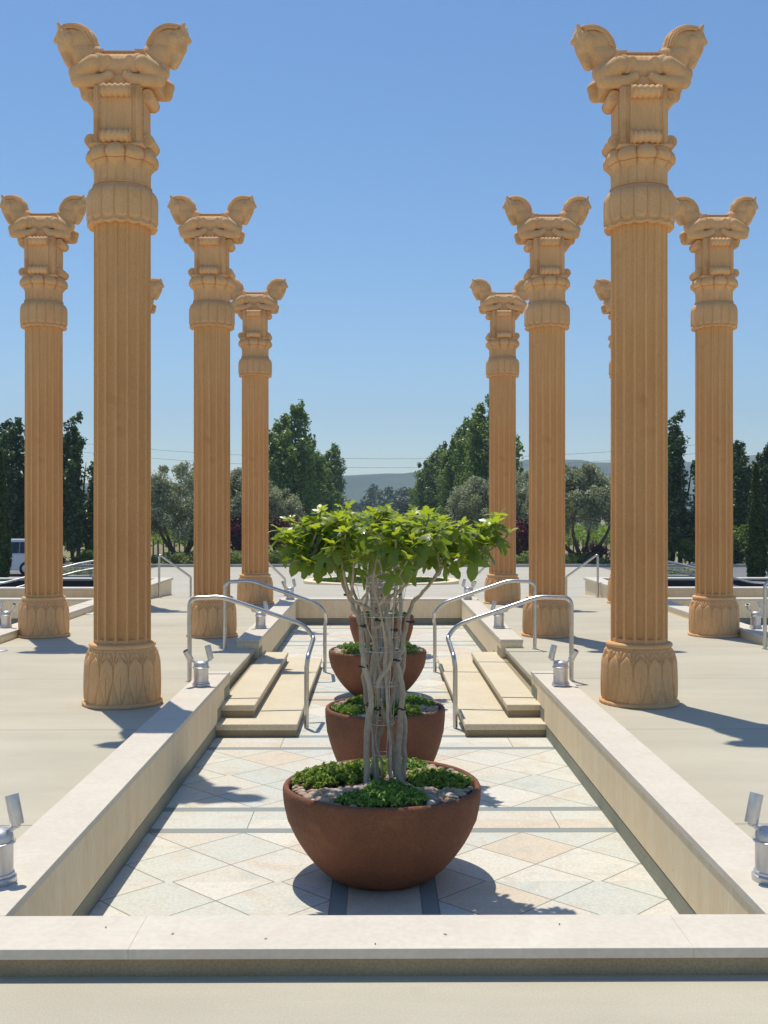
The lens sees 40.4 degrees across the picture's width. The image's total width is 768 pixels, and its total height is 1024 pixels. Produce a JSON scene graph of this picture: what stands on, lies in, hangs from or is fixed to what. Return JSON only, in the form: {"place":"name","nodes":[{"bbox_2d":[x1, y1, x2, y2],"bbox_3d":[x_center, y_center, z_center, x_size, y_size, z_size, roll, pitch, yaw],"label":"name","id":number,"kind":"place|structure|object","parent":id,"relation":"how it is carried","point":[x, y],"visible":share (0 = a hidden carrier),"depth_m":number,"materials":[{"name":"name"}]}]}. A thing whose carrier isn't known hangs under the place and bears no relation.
{"place":"outdoors","nodes":[
{"label":"outdoors","id":0,"kind":"place"},
{"bbox_2d":[63,567,93,576],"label":"planted island","id":1,"kind":"structure","parent":0,"point":[80,574],"depth_m":47.35,"materials":[{"name":"plant"}]},
{"bbox_2d":[9,567,155,576],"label":"parking lot","id":2,"kind":"structure","parent":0,"point":[15,573],"depth_m":51.05,"materials":[{"name":"asphalt"}]},
{"bbox_2d":[10,538,24,575],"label":"parked car","id":3,"kind":"object","parent":2,"relation":"on","point":[18,554],"visible":0.09,"depth_m":48.95,"materials":[{"name":"white paint"}]},
{"bbox_2d":[151,567,610,598],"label":"plaza","id":4,"kind":"structure","parent":0,"point":[181,585],"depth_m":28.06,"materials":[{"name":"concrete"}]},
{"bbox_2d":[0,560,93,586],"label":"pool handrail","id":5,"kind":"object","parent":4,"relation":"on","point":[67,574],"visible":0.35,"depth_m":18.71,"materials":[{"name":"metal"}]},
{"bbox_2d":[0,577,172,597],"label":"raised pool","id":6,"kind":"structure","parent":4,"relation":"on","point":[78,587],"depth_m":19.68,"materials":[{"name":"stone"}]},
{"bbox_2d":[157,554,191,597],"bbox_3d":[-3.882,1.186,19.424,0.689,0.808,0.079,0,0,-30],"label":"steel handrail","id":7,"kind":"object","parent":4,"relation":"on","point":[176,566],"visible":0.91,"depth_m":19.33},
{"bbox_2d":[303,576,458,584],"bbox_3d":[-0.083,2.213,30.600,4.540,0.529,4.540,0,0,0],"label":"round planter","id":8,"kind":"object","parent":4,"relation":"on","point":[313,582],"visible":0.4,"depth_m":29.33,"materials":[{"name":"stone"}]},
{"bbox_2d":[314,576,447,582],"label":"lawn grass","id":9,"kind":"structure","parent":8,"relation":"in","point":[420,579],"depth_m":30.34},
{"bbox_2d":[565,554,598,596],"bbox_3d":[3.688,1.186,19.476,0.689,0.808,0.079,0,0,29],"label":"steel handrail","id":10,"kind":"object","parent":4,"relation":"on","point":[582,565],"visible":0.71,"depth_m":19.38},
{"bbox_2d":[583,577,767,597],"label":"raised pool","id":11,"kind":"structure","parent":4,"relation":"on","point":[681,586],"depth_m":19.72,"materials":[{"name":"stone"}]},
{"bbox_2d":[668,561,764,586],"bbox_3d":[5.905,1.200,18.576,2.813,0.740,0.173,0,0,17],"label":"pool handrail","id":12,"kind":"object","parent":4,"relation":"on","point":[693,567],"visible":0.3,"depth_m":18.74,"materials":[{"name":"metal"}]},
{"bbox_2d":[0,599,767,1023],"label":"terrace","id":13,"kind":"structure","parent":0,"point":[706,737],"depth_m":5.88,"materials":[{"name":"concrete"}]},
{"bbox_2d":[0,195,85,638],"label":"stone column","id":14,"kind":"structure","parent":13,"relation":"on","point":[44,239],"depth_m":12.90,"materials":[{"name":"stone"}]},
{"bbox_2d":[53,22,191,709],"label":"stone column","id":15,"kind":"structure","parent":13,"relation":"on","point":[123,93],"depth_m":8.31,"materials":[{"name":"stone"}]},
{"bbox_2d":[151,278,163,313],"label":"stone column","id":16,"kind":"structure","parent":13,"relation":"on","point":[157,285],"depth_m":17.67,"materials":[{"name":"stone"}]},
{"bbox_2d":[167,195,256,638],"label":"stone column","id":17,"kind":"structure","parent":13,"relation":"on","point":[210,240],"depth_m":12.91,"materials":[{"name":"stone"}]},
{"bbox_2d":[230,278,287,604],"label":"stone column","id":18,"kind":"structure","parent":13,"relation":"on","point":[254,311],"depth_m":17.56,"materials":[{"name":"stone"}]},
{"bbox_2d":[470,278,528,604],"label":"stone column","id":19,"kind":"structure","parent":13,"relation":"on","point":[502,311],"depth_m":17.58,"materials":[{"name":"stone"}]},
{"bbox_2d":[502,196,591,638],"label":"stone column","id":20,"kind":"structure","parent":13,"relation":"on","point":[547,240],"depth_m":12.94,"materials":[{"name":"stone"}]},
{"bbox_2d":[593,279,610,603],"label":"stone column","id":21,"kind":"structure","parent":13,"relation":"on","point":[602,287],"depth_m":17.71,"materials":[{"name":"stone"}]},
{"bbox_2d":[570,24,707,709],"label":"stone column","id":22,"kind":"structure","parent":13,"relation":"on","point":[637,94],"depth_m":8.34,"materials":[{"name":"stone"}]},
{"bbox_2d":[674,196,758,637],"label":"stone column","id":23,"kind":"structure","parent":13,"relation":"on","point":[713,241],"depth_m":12.96,"materials":[{"name":"stone"}]},
{"bbox_2d":[89,625,678,915],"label":"courtyard floor","id":24,"kind":"structure","parent":0,"point":[544,838],"depth_m":5.91,"materials":[{"name":"tile"}]},
{"bbox_2d":[0,671,229,915],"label":"stone wall","id":25,"kind":"structure","parent":24,"relation":"on","point":[76,846],"depth_m":5.42,"materials":[{"name":"stone"}]},
{"bbox_2d":[0,793,23,886],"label":"twin uplight","id":26,"kind":"object","parent":25,"relation":"on","point":[8,874],"visible":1,"depth_m":4.08,"materials":[{"name":"metal"}]},
{"bbox_2d":[183,645,213,686],"bbox_3d":[-1.546,1.278,8.692,0.232,0.343,0.148,0,0,-40],"label":"twin uplight","id":27,"kind":"object","parent":25,"relation":"on","point":[201,672],"visible":1,"depth_m":8.66,"materials":[{"name":"metal"}]},
{"bbox_2d":[230,659,256,691],"bbox_3d":[-1.531,1.776,10.690,0.214,0.228,2.334,0,0,0],"label":"step backing","id":28,"kind":"object","parent":24,"relation":"on","point":[241,675],"visible":0.21,"depth_m":10.63,"materials":[{"name":"stone"}]},
{"bbox_2d":[184,648,254,685],"bbox_3d":[-1.648,1.603,10.689,0.380,0.115,2.317,0,0,0],"label":"stone step","id":29,"kind":"object","parent":28,"relation":"on","point":[235,662],"visible":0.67,"depth_m":10.88,"materials":[{"name":"stone"}]},
{"bbox_2d":[186,595,315,728],"bbox_3d":[-1.145,1.319,9.513,1.263,1.122,0.487,0,0,23],"label":"steel handrail","id":30,"kind":"object","parent":24,"relation":"on","point":[267,612],"visible":0.94,"depth_m":9.53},
{"bbox_2d":[236,599,296,658],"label":"stone wall","id":31,"kind":"structure","parent":24,"relation":"on","point":[273,635],"depth_m":13.63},
{"bbox_2d":[251,601,268,628],"bbox_3d":[-1.560,1.278,13.022,0.232,0.343,0.148,0,0,-40],"label":"twin uplight","id":32,"kind":"object","parent":31,"relation":"on","point":[260,620],"visible":0.82,"depth_m":12.99,"materials":[{"name":"metal"}]},
{"bbox_2d":[215,658,321,736],"bbox_3d":[-1.082,1.827,10.693,0.688,0.115,3.957,0,0,0],"label":"stone step","id":33,"kind":"object","parent":24,"relation":"on","point":[280,712],"visible":0.66,"depth_m":9.32,"materials":[{"name":"stone"}]},
{"bbox_2d":[221,652,287,716],"bbox_3d":[-1.274,1.718,10.692,0.303,0.115,3.397,0,0,0],"label":"stone step","id":34,"kind":"object","parent":33,"relation":"on","point":[249,692],"visible":0.97,"depth_m":10.00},
{"bbox_2d":[222,579,327,671],"bbox_3d":[-1.154,1.319,11.816,1.271,1.122,0.503,0,0,-24],"label":"steel handrail","id":35,"kind":"object","parent":24,"relation":"on","point":[317,604],"visible":1,"depth_m":11.76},
{"bbox_2d":[329,646,425,695],"bbox_3d":[-0.066,1.635,10.649,0.996,0.485,1.004,0,0,0],"label":"terracotta pot","id":36,"kind":"object","parent":24,"relation":"on","point":[347,670],"visible":0.55,"depth_m":10.33,"materials":[{"name":"ceramic"}]},
{"bbox_2d":[351,507,400,650],"bbox_3d":[-0.071,0.691,10.668,1.120,1.501,1.000,0,0,-34],"label":"fig tree","id":37,"kind":"object","parent":36,"relation":"in","point":[380,598],"visible":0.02,"depth_m":10.57,"materials":[{"name":"green plant"}]},
{"bbox_2d":[341,640,419,653],"bbox_3d":[0.050,1.373,10.550,0.612,0.106,0.918,0,0,40],"label":"sedum groundcover","id":38,"kind":"object","parent":36,"relation":"in","point":[355,650],"visible":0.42,"depth_m":10.42,"materials":[{"name":"green plant"}]},
{"bbox_2d":[279,597,477,624],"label":"stone wall","id":39,"kind":"structure","parent":24,"relation":"on","point":[339,611],"depth_m":17.45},
{"bbox_2d":[349,614,413,642],"bbox_3d":[-0.035,1.626,13.999,0.867,0.503,0.874,0,0,0],"label":"terracotta pot","id":40,"kind":"object","parent":24,"relation":"on","point":[353,623],"visible":0.3,"depth_m":13.77,"materials":[{"name":"ceramic"}]},
{"bbox_2d":[283,758,480,890],"bbox_3d":[-0.011,1.635,5.419,1.023,0.485,1.029,0,0,0],"label":"terracotta pot","id":41,"kind":"object","parent":24,"relation":"on","point":[388,847],"visible":0.78,"depth_m":5.02,"materials":[{"name":"ceramic"}]},
{"bbox_2d":[335,757,428,807],"bbox_3d":[0.007,1.383,5.420,0.500,0.084,0.933,0,0,0],"label":"thyme groundcover","id":42,"kind":"object","parent":41,"relation":"in","point":[381,792],"visible":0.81,"depth_m":5.09,"materials":[{"name":"green plant"}]},
{"bbox_2d":[292,756,472,788],"bbox_3d":[-0.009,1.373,5.576,0.943,0.106,0.629,0,0,0],"label":"sedum groundcover","id":43,"kind":"object","parent":41,"relation":"in","point":[331,773],"visible":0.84,"depth_m":5.43,"materials":[{"name":"green plant"}]},
{"bbox_2d":[354,582,410,779],"bbox_3d":[-0.010,0.917,5.440,0.303,1.082,0.303,0,0,0],"label":"wire plant cage","id":44,"kind":"object","parent":41,"relation":"in","point":[374,682],"visible":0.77,"depth_m":5.41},
{"bbox_2d":[292,761,473,806],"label":"pebbles","id":45,"kind":"object","parent":41,"relation":"on","point":[434,794],"visible":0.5,"depth_m":5.21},
{"bbox_2d":[267,500,517,783],"bbox_3d":[-0.026,0.691,5.409,1.120,1.501,1.000,0,0,44],"label":"fig tree","id":46,"kind":"object","parent":41,"relation":"in","point":[319,548],"visible":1,"depth_m":5.30,"materials":[{"name":"green plant"}]},
{"bbox_2d":[0,914,767,976],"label":"stone wall","id":47,"kind":"structure","parent":24,"relation":"on","point":[404,945],"depth_m":3.50,"materials":[{"name":"stone"}]},
{"bbox_2d":[325,698,444,761],"bbox_3d":[0.008,1.635,7.519,0.862,0.485,0.859,0,0,0],"label":"terracotta pot","id":48,"kind":"object","parent":24,"relation":"on","point":[423,742],"visible":0.44,"depth_m":7.20,"materials":[{"name":"ceramic"}]},
{"bbox_2d":[334,695,421,716],"bbox_3d":[-0.096,1.373,7.445,0.520,0.106,0.780,0,0,-36],"label":"sedum groundcover","id":49,"kind":"object","parent":48,"relation":"in","point":[355,709],"visible":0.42,"depth_m":7.30,"materials":[{"name":"green plant"}]},
{"bbox_2d":[331,693,434,712],"bbox_3d":[0.001,1.383,7.532,0.771,0.084,0.413,0,0,-36],"label":"thyme groundcover","id":50,"kind":"object","parent":48,"relation":"in","point":[417,700],"visible":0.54,"depth_m":7.59,"materials":[{"name":"green plant"}]},
{"bbox_2d":[331,698,438,717],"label":"pebbles","id":51,"kind":"object","parent":48,"relation":"on","point":[426,709],"visible":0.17,"depth_m":7.41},
{"bbox_2d":[323,504,459,703],"bbox_3d":[0.028,0.691,7.517,1.000,1.501,1.120,0,0,-3],"label":"fig tree","id":52,"kind":"object","parent":48,"relation":"in","point":[381,656],"visible":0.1,"depth_m":7.49,"materials":[{"name":"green plant"}]},
{"bbox_2d":[432,579,536,671],"bbox_3d":[1.063,1.319,11.831,1.271,1.122,0.503,0,0,23],"label":"steel handrail","id":53,"kind":"object","parent":24,"relation":"on","point":[439,607],"visible":1,"depth_m":11.78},
{"bbox_2d":[437,658,545,736],"bbox_3d":[1.006,1.827,10.707,0.688,0.115,3.957,0,0,0],"label":"stone step","id":54,"kind":"object","parent":24,"relation":"on","point":[481,712],"visible":0.66,"depth_m":9.32,"materials":[{"name":"stone"}]},
{"bbox_2d":[471,652,539,716],"bbox_3d":[1.199,1.718,10.708,0.303,0.115,3.397,0,0,0],"label":"stone step","id":55,"kind":"object","parent":54,"relation":"on","point":[510,691],"visible":0.99,"depth_m":10.00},
{"bbox_2d":[461,599,522,657],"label":"stone wall","id":56,"kind":"structure","parent":24,"relation":"on","point":[485,635],"depth_m":13.70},
{"bbox_2d":[491,601,508,628],"bbox_3d":[1.456,1.278,13.040,0.228,0.343,0.152,0,0,42],"label":"twin uplight","id":57,"kind":"object","parent":56,"relation":"on","point":[498,620],"visible":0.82,"depth_m":13.01,"materials":[{"name":"metal"}]},
{"bbox_2d":[446,595,574,728],"bbox_3d":[1.085,1.319,9.528,1.263,1.122,0.487,0,0,-23],"label":"steel handrail","id":58,"kind":"object","parent":24,"relation":"on","point":[493,612],"visible":0.95,"depth_m":9.55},
{"bbox_2d":[502,658,530,691],"bbox_3d":[1.455,1.776,10.710,0.214,0.228,2.334,0,0,0],"label":"step backing","id":59,"kind":"object","parent":24,"relation":"on","point":[518,674],"visible":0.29,"depth_m":10.69,"materials":[{"name":"stone"}]},
{"bbox_2d":[505,648,576,685],"bbox_3d":[1.572,1.603,10.711,0.380,0.115,2.317,0,0,0],"label":"stone step","id":60,"kind":"object","parent":59,"relation":"on","point":[524,662],"visible":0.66,"depth_m":10.90,"materials":[{"name":"stone"}]},
{"bbox_2d":[531,671,767,913],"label":"stone wall","id":61,"kind":"structure","parent":24,"relation":"on","point":[691,848],"depth_m":5.45,"materials":[{"name":"stone"}]},
{"bbox_2d":[548,644,578,686],"bbox_3d":[1.497,1.278,8.713,0.232,0.343,0.148,0,0,39],"label":"twin uplight","id":62,"kind":"object","parent":61,"relation":"on","point":[560,672],"visible":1,"depth_m":8.69,"materials":[{"name":"metal"}]},
{"bbox_2d":[744,792,767,884],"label":"twin uplight","id":63,"kind":"object","parent":61,"relation":"on","point":[759,873],"visible":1,"depth_m":4.10,"materials":[{"name":"metal"}]},
{"bbox_2d":[0,0,767,482],"label":"sky","id":64,"kind":"structure","parent":0,"point":[379,147],"materials":[{"name":"blue"}]},
{"bbox_2d":[63,516,767,563],"bbox_3d":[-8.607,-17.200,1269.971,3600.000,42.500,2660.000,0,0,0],"label":"ground","id":65,"kind":"structure","parent":0,"point":[66,554],"depth_m":84.98,"materials":[{"name":"soil"}]},
{"bbox_2d":[0,450,12,577],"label":"cypress tree","id":66,"kind":"object","parent":65,"relation":"on","point":[5,545],"visible":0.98,"depth_m":45.73,"materials":[{"name":"green plant"}]},
{"bbox_2d":[0,417,24,537],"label":"pear tree","id":67,"kind":"object","parent":65,"relation":"on","point":[14,460],"visible":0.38,"depth_m":60.40,"materials":[{"name":"green plant"}]},
{"bbox_2d":[63,411,93,562],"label":"pear tree","id":68,"kind":"object","parent":65,"relation":"on","point":[74,514],"visible":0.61,"depth_m":60.42,"materials":[{"name":"green plant"}]},
{"bbox_2d":[84,483,93,563],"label":"cypress tree","id":69,"kind":"object","parent":65,"relation":"on","point":[91,530],"visible":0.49,"depth_m":60.66,"materials":[{"name":"green plant"}]},
{"bbox_2d":[63,529,269,547],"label":"vine rows","id":70,"kind":"object","parent":65,"relation":"on","point":[156,538],"visible":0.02,"depth_m":74.98,"materials":[{"name":"green plant"}]},
{"bbox_2d":[63,564,289,566],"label":"kerb","id":71,"kind":"structure","parent":65,"relation":"on","point":[180,565],"depth_m":56.93,"materials":[{"name":"concrete"}]},
{"bbox_2d":[151,460,230,563],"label":"olive tree","id":72,"kind":"object","parent":65,"relation":"on","point":[166,502],"visible":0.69,"depth_m":59.87,"materials":[{"name":"green plant"}]},
{"bbox_2d":[151,549,289,563],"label":"hedge","id":73,"kind":"object","parent":65,"relation":"on","point":[183,557],"visible":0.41,"depth_m":58.14,"materials":[{"name":"green plant"}]},
{"bbox_2d":[230,515,241,551],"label":"purple plum","id":74,"kind":"object","parent":65,"relation":"on","point":[235,535],"visible":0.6,"depth_m":61.53,"materials":[{"name":"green plant"}]},
{"bbox_2d":[230,467,284,553],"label":"olive tree","id":75,"kind":"object","parent":65,"relation":"on","point":[236,491],"visible":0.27,"depth_m":62.92,"materials":[{"name":"green plant"}]},
{"bbox_2d":[269,514,302,546],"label":"purple plum","id":76,"kind":"object","parent":65,"relation":"on","point":[278,523],"visible":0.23,"depth_m":62.83,"materials":[{"name":"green plant"}]},
{"bbox_2d":[269,486,306,554],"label":"olive tree","id":77,"kind":"object","parent":65,"relation":"on","point":[292,505],"visible":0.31,"depth_m":65.51,"materials":[{"name":"green plant"}]},
{"bbox_2d":[269,399,331,550],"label":"poplar tree","id":78,"kind":"object","parent":65,"relation":"on","point":[285,469],"visible":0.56,"depth_m":78.82,"materials":[{"name":"green plant"}]},
{"bbox_2d":[297,446,341,516],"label":"poplar tree","id":79,"kind":"object","parent":65,"relation":"on","point":[327,493],"visible":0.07,"depth_m":94.92,"materials":[{"name":"green plant"}]},
{"bbox_2d":[321,443,350,511],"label":"poplar tree","id":80,"kind":"object","parent":65,"relation":"on","point":[334,463],"visible":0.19,"depth_m":111.15,"materials":[{"name":"green plant"}]},
{"bbox_2d":[80,484,692,522],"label":"distant woods","id":81,"kind":"object","parent":65,"relation":"on","point":[374,495],"visible":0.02,"depth_m":298.77,"materials":[{"name":"green plant"}]},
{"bbox_2d":[390,497,415,516],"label":"oak tree","id":82,"kind":"object","parent":65,"relation":"on","point":[400,504],"visible":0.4,"depth_m":208.21,"materials":[{"name":"green plant"}]},
{"bbox_2d":[406,444,446,514],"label":"poplar tree","id":83,"kind":"object","parent":65,"relation":"on","point":[425,492],"visible":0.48,"depth_m":116.66,"materials":[{"name":"green plant"}]},
{"bbox_2d":[433,416,470,527],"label":"poplar tree","id":84,"kind":"object","parent":65,"relation":"on","point":[446,480],"visible":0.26,"depth_m":94.23,"materials":[{"name":"green plant"}]},
{"bbox_2d":[443,475,488,549],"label":"olive tree","id":85,"kind":"object","parent":65,"relation":"on","point":[472,495],"visible":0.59,"depth_m":66.22,"materials":[{"name":"green plant"}]},
{"bbox_2d":[451,394,524,547],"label":"poplar tree","id":86,"kind":"object","parent":65,"relation":"on","point":[474,448],"visible":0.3,"depth_m":79.04,"materials":[{"name":"green plant"}]},
{"bbox_2d":[480,470,528,558],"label":"olive tree","id":87,"kind":"object","parent":65,"relation":"on","point":[523,510],"visible":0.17,"depth_m":63.16,"materials":[{"name":"green plant"}]},
{"bbox_2d":[516,517,528,556],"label":"purple plum","id":88,"kind":"object","parent":65,"relation":"on","point":[522,542],"visible":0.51,"depth_m":61.82,"materials":[{"name":"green plant"}]},
{"bbox_2d":[479,549,610,563],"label":"hedge","id":89,"kind":"object","parent":65,"relation":"on","point":[571,558],"visible":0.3,"depth_m":58.31,"materials":[{"name":"green plant"}]},
{"bbox_2d":[518,523,610,546],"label":"vine rows","id":90,"kind":"object","parent":65,"relation":"on","point":[580,532],"visible":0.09,"depth_m":78.14,"materials":[{"name":"green plant"}]},
{"bbox_2d":[565,461,610,563],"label":"olive tree","id":91,"kind":"object","parent":65,"relation":"on","point":[586,483],"visible":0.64,"depth_m":59.12,"materials":[{"name":"green plant"}]},
{"bbox_2d":[581,543,610,561],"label":"purple plum","id":92,"kind":"object","parent":65,"relation":"on","point":[599,548],"visible":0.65,"depth_m":59.26,"materials":[{"name":"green plant"}]},
{"bbox_2d":[463,564,745,566],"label":"kerb","id":93,"kind":"structure","parent":65,"relation":"on","point":[609,565],"depth_m":57.08,"materials":[{"name":"concrete"}]},
{"bbox_2d":[668,410,694,563],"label":"pear tree","id":94,"kind":"object","parent":65,"relation":"on","point":[678,495],"visible":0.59,"depth_m":59.71,"materials":[{"name":"green plant"}]},
{"bbox_2d":[672,537,694,563],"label":"green bush","id":95,"kind":"object","parent":65,"relation":"on","point":[686,546],"visible":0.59,"depth_m":58.81,"materials":[{"name":"green plant"}]},
{"bbox_2d":[668,548,745,563],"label":"hedge","id":96,"kind":"object","parent":65,"relation":"on","point":[736,559],"visible":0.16,"depth_m":58.38,"materials":[{"name":"green plant"}]},
{"bbox_2d":[733,440,753,550],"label":"pear tree","id":97,"kind":"object","parent":65,"relation":"on","point":[742,478],"visible":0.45,"depth_m":61.06,"materials":[{"name":"green plant"}]},
{"bbox_2d":[733,524,753,557],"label":"green bush","id":98,"kind":"object","parent":65,"relation":"on","point":[739,541],"visible":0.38,"depth_m":58.33,"materials":[{"name":"green plant"}]},
{"bbox_2d":[744,463,767,576],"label":"cypress tree","id":99,"kind":"object","parent":65,"relation":"on","point":[756,553],"visible":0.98,"depth_m":45.59,"materials":[{"name":"green plant"}]},
{"bbox_2d":[751,442,767,548],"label":"pear tree","id":100,"kind":"object","parent":65,"relation":"on","point":[762,462],"visible":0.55,"depth_m":63.51,"materials":[{"name":"green plant"}]},
{"bbox_2d":[81,455,759,512],"bbox_3d":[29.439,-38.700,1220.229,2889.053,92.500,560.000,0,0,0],"label":"hills","id":101,"kind":"structure","parent":0,"point":[355,486],"depth_m":1181.61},
{"bbox_2d":[668,567,694,576],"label":"planted island","id":102,"kind":"structure","parent":0,"point":[677,574],"depth_m":47.48,"materials":[{"name":"plant"}]},
{"bbox_2d":[600,567,767,576],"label":"parking lot","id":103,"kind":"structure","parent":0,"point":[739,572],"depth_m":52.76,"materials":[{"name":"asphalt"}]},
{"label":"courtyard floor","id":104,"kind":"structure","parent":0,"visible":0},
{"bbox_2d":[668,597,767,623],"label":"stone wall","id":105,"kind":"structure","parent":104,"relation":"on","point":[745,616],"depth_m":17.49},
{"bbox_2d":[668,600,767,646],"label":"stone wall","id":106,"kind":"structure","parent":104,"relation":"on","point":[746,631],"depth_m":13.01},
{"bbox_2d":[745,601,762,628],"bbox_3d":[4.615,1.278,13.014,0.232,0.343,0.148,0,0,-40],"label":"twin uplight","id":107,"kind":"object","parent":106,"relation":"on","point":[755,619],"visible":1,"depth_m":12.99,"materials":[{"name":"metal"}]},
{"bbox_2d":[762,581,767,649],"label":"steel handrail","id":108,"kind":"object","parent":104,"relation":"on","point":[765,615],"visible":1,"depth_m":11.79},
{"label":"courtyard floor","id":109,"kind":"structure","parent":0,"visible":0},
{"bbox_2d":[0,599,93,643],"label":"stone wall","id":110,"kind":"structure","parent":109,"relation":"on","point":[9,634],"depth_m":15.04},
{"bbox_2d":[0,600,16,627],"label":"twin uplight","id":111,"kind":"object","parent":110,"relation":"on","point":[6,618],"visible":1,"depth_m":13.07,"materials":[{"name":"metal"}]},
{"bbox_2d":[0,598,93,624],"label":"stone wall","id":112,"kind":"structure","parent":109,"relation":"on","point":[8,602],"depth_m":17.41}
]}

